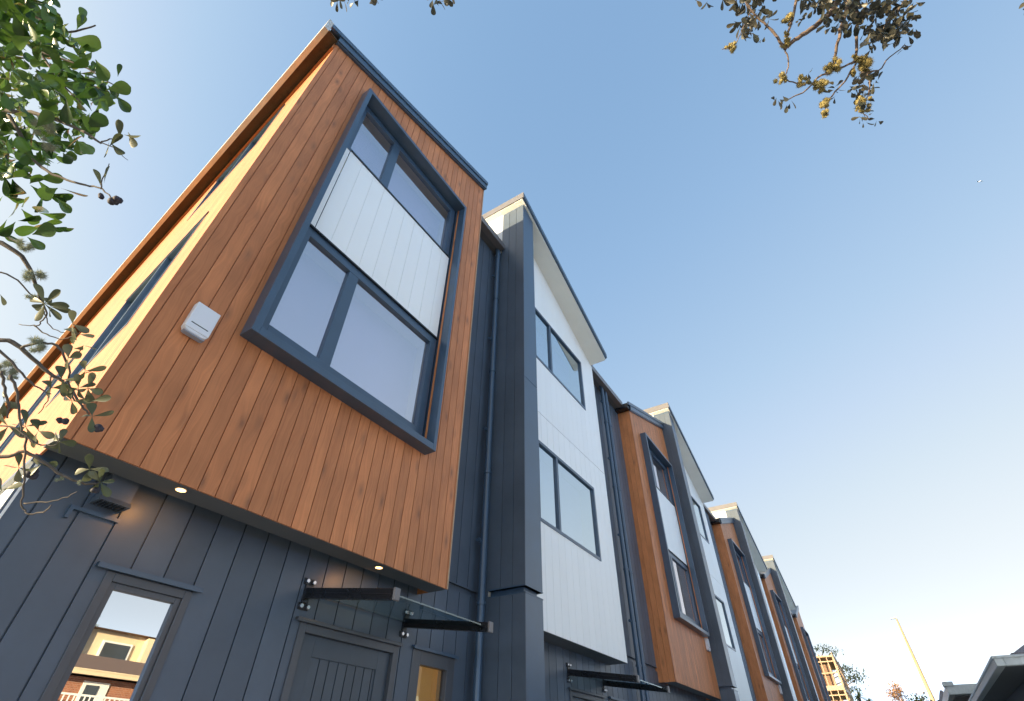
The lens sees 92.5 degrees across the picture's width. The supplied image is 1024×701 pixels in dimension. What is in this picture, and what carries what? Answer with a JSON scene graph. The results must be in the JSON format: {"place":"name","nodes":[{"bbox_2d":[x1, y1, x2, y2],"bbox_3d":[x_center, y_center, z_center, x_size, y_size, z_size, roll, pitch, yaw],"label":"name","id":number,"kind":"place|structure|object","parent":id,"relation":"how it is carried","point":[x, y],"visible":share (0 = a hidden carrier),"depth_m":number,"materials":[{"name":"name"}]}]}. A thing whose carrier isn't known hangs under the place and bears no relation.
{"place":"outdoors","nodes":[
{"label":"outdoors","id":0,"kind":"place"},
{"bbox_2d":[0,0,141,514],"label":"broadleaf tree","id":1,"kind":"object","parent":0,"point":[35,20],"visible":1,"depth_m":1.52,"materials":[{"name":"green plant"}]},
{"bbox_2d":[0,0,1023,700],"label":"sky","id":2,"kind":"structure","parent":0,"point":[828,313],"materials":[{"name":"blue"}]},
{"bbox_2d":[845,686,871,700],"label":"cabbage tree","id":3,"kind":"object","parent":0,"point":[859,695],"visible":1,"depth_m":35.48,"materials":[{"name":"green plant"}]},
{"bbox_2d":[907,692,932,700],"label":"garden tree","id":4,"kind":"object","parent":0,"point":[917,698],"visible":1,"depth_m":29.81,"materials":[{"name":"green plant"}]},
{"bbox_2d":[968,645,1023,700],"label":"neighbour house","id":5,"kind":"structure","parent":0,"point":[1001,678],"depth_m":9.88,"materials":[{"name":"grey"}]},
{"label":"ground","id":6,"kind":"structure","parent":0,"visible":0},
{"bbox_2d":[0,19,504,700],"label":"townhouse","id":7,"kind":"structure","parent":6,"relation":"on","point":[286,319],"depth_m":4.22,"materials":[{"name":"brown wood"}]},
{"bbox_2d":[0,350,80,453],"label":"window","id":8,"kind":"structure","parent":7,"relation":"in","point":[42,396],"depth_m":6.53,"materials":[{"name":"glass"}]},
{"bbox_2d":[39,571,192,700],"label":"window","id":9,"kind":"structure","parent":7,"relation":"in","point":[120,646],"depth_m":2.92,"materials":[{"name":"clear glass"}]},
{"bbox_2d":[46,211,208,406],"bbox_3d":[-3.803,-0.394,4.880,1.994,1.546,0.072,-27,-48,28],"label":"window","id":10,"kind":"structure","parent":7,"relation":"in","point":[135,300],"depth_m":5.06,"materials":[{"name":"glass"}]},
{"bbox_2d":[187,104,285,220],"bbox_3d":[-3.926,-2.640,6.986,1.926,1.109,0.072,-27,-48,28],"label":"window","id":11,"kind":"structure","parent":7,"relation":"in","point":[260,134],"depth_m":7.17,"materials":[{"name":"metal"}]},
{"bbox_2d":[288,634,389,700],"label":"door","id":12,"kind":"structure","parent":7,"relation":"in","point":[326,669],"depth_m":4.03,"materials":[{"name":"paint"}]},
{"bbox_2d":[261,226,436,434],"bbox_3d":[-1.567,-0.131,5.144,0.067,1.512,2.096,-22,-46,24],"label":"window","id":13,"kind":"structure","parent":7,"relation":"in","point":[324,308],"depth_m":5.08,"materials":[{"name":"glass"}]},
{"bbox_2d":[340,106,454,255],"bbox_3d":[-1.659,-2.383,7.197,0.336,1.252,2.129,-22,-46,24],"label":"window","id":14,"kind":"structure","parent":7,"relation":"in","point":[370,141],"depth_m":7.12,"materials":[{"name":"glass"}]},
{"bbox_2d":[406,648,454,700],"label":"window","id":15,"kind":"structure","parent":7,"relation":"in","point":[431,675],"depth_m":4.92,"materials":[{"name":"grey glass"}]},
{"bbox_2d":[471,192,669,700],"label":"townhouse","id":16,"kind":"structure","parent":6,"relation":"on","point":[556,611],"depth_m":7.79,"materials":[{"name":"metal"}]},
{"bbox_2d":[535,307,585,410],"bbox_3d":[0.985,0.194,10.216,0.067,1.327,2.130,-22,-46,24],"label":"window","id":17,"kind":"structure","parent":16,"relation":"in","point":[551,350],"depth_m":10.22,"materials":[{"name":"glass"}]},
{"bbox_2d":[538,439,601,560],"bbox_3d":[0.948,2.535,8.193,0.067,1.341,2.130,-22,-46,24],"label":"window","id":18,"kind":"structure","parent":16,"relation":"in","point":[567,501],"depth_m":8.16,"materials":[{"name":"glass"}]},
{"bbox_2d":[573,697,587,700],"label":"door","id":19,"kind":"structure","parent":16,"relation":"in","point":[574,699],"depth_m":6.94,"materials":[{"name":"paint"}]},
{"bbox_2d":[599,385,720,700],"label":"townhouse","id":20,"kind":"structure","parent":6,"relation":"on","point":[673,635],"depth_m":11.46,"materials":[{"name":"brown wood"}]},
{"bbox_2d":[649,448,673,504],"bbox_3d":[4.083,3.462,13.858,0.067,1.218,2.080,-22,-46,24],"label":"window","id":21,"kind":"structure","parent":20,"relation":"in","point":[660,473],"depth_m":14.16,"materials":[{"name":"glass"}]},
{"bbox_2d":[669,551,699,626],"bbox_3d":[4.061,5.760,11.860,0.067,1.512,2.080,-22,-46,24],"label":"window","id":22,"kind":"structure","parent":20,"relation":"in","point":[683,586],"depth_m":12.13,"materials":[{"name":"glass"}]},
{"bbox_2d":[643,402,753,700],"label":"townhouse","id":23,"kind":"structure","parent":6,"relation":"on","point":[695,494],"depth_m":14.68,"materials":[{"name":"white metal"}]},
{"bbox_2d":[691,496,708,543],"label":"window","id":24,"kind":"structure","parent":23,"relation":"in","point":[699,517],"depth_m":16.59,"materials":[{"name":"glass"}]},
{"bbox_2d":[715,595,735,651],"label":"window","id":25,"kind":"structure","parent":23,"relation":"in","point":[721,607],"depth_m":14.54,"materials":[{"name":"glass"}]},
{"bbox_2d":[707,510,783,700],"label":"townhouse","id":26,"kind":"structure","parent":6,"relation":"on","point":[760,664],"depth_m":17.99,"materials":[{"name":"brown wood"}]},
{"bbox_2d":[735,551,747,584],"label":"window","id":27,"kind":"structure","parent":26,"relation":"in","point":[738,557],"depth_m":20.28,"materials":[{"name":"glass"}]},
{"bbox_2d":[757,630,774,676],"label":"window","id":28,"kind":"structure","parent":26,"relation":"in","point":[769,666],"depth_m":18.26,"materials":[{"name":"glass"}]},
{"bbox_2d":[708,502,796,700],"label":"townhouse","id":29,"kind":"structure","parent":6,"relation":"on","point":[756,564],"depth_m":21.19,"materials":[{"name":"white metal"}]},
{"bbox_2d":[759,568,812,700],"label":"townhouse","id":30,"kind":"structure","parent":6,"relation":"on","point":[792,659],"depth_m":23.71,"materials":[{"name":"brown wood"}]},
{"bbox_2d":[796,664,808,699],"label":"window","id":31,"kind":"structure","parent":30,"relation":"in","point":[796,664],"depth_m":23.65,"materials":[{"name":"metal"}]},
{"bbox_2d":[762,555,818,700],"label":"townhouse","id":32,"kind":"structure","parent":6,"relation":"on","point":[784,594],"depth_m":26.42,"materials":[{"name":"black metal"}]},
{"bbox_2d":[790,606,830,700],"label":"townhouse","id":33,"kind":"structure","parent":6,"relation":"on","point":[814,668],"depth_m":29.86,"materials":[{"name":"brown wood"}]},
{"bbox_2d":[816,653,853,700],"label":"building frame","id":34,"kind":"object","parent":6,"relation":"on","point":[828,664],"visible":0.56,"depth_m":43.59,"materials":[{"name":"yellow wood"}]},
{"bbox_2d":[814,643,868,693],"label":"pine tree","id":35,"kind":"object","parent":6,"relation":"on","point":[846,670],"visible":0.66,"depth_m":59.73,"materials":[{"name":"green plant"}]},
{"bbox_2d":[884,677,907,700],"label":"bare tree","id":36,"kind":"object","parent":6,"relation":"on","point":[898,692],"visible":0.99,"depth_m":42.82,"materials":[{"name":"orange plant"}]},
{"bbox_2d":[890,617,935,700],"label":"mast","id":37,"kind":"object","parent":6,"relation":"on","point":[928,690],"visible":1,"depth_m":86.72,"materials":[{"name":"yellow metal"}]},
{"bbox_2d":[937,690,943,700],"bbox_3d":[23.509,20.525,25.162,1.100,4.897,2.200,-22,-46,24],"label":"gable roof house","id":38,"kind":"structure","parent":6,"relation":"on","point":[941,692],"depth_m":26.02,"materials":[{"name":"grey"}]},
{"bbox_2d":[942,681,976,700],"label":"neighbour house","id":39,"kind":"structure","parent":6,"relation":"on","point":[957,692],"depth_m":18.64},
{"label":"footpath","id":40,"kind":"structure","parent":0,"visible":0},
{"bbox_2d":[330,0,1023,127],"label":"tree","id":41,"kind":"object","parent":40,"relation":"on","point":[888,29],"visible":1,"depth_m":2.98,"materials":[{"name":"green plant"}]}
]}

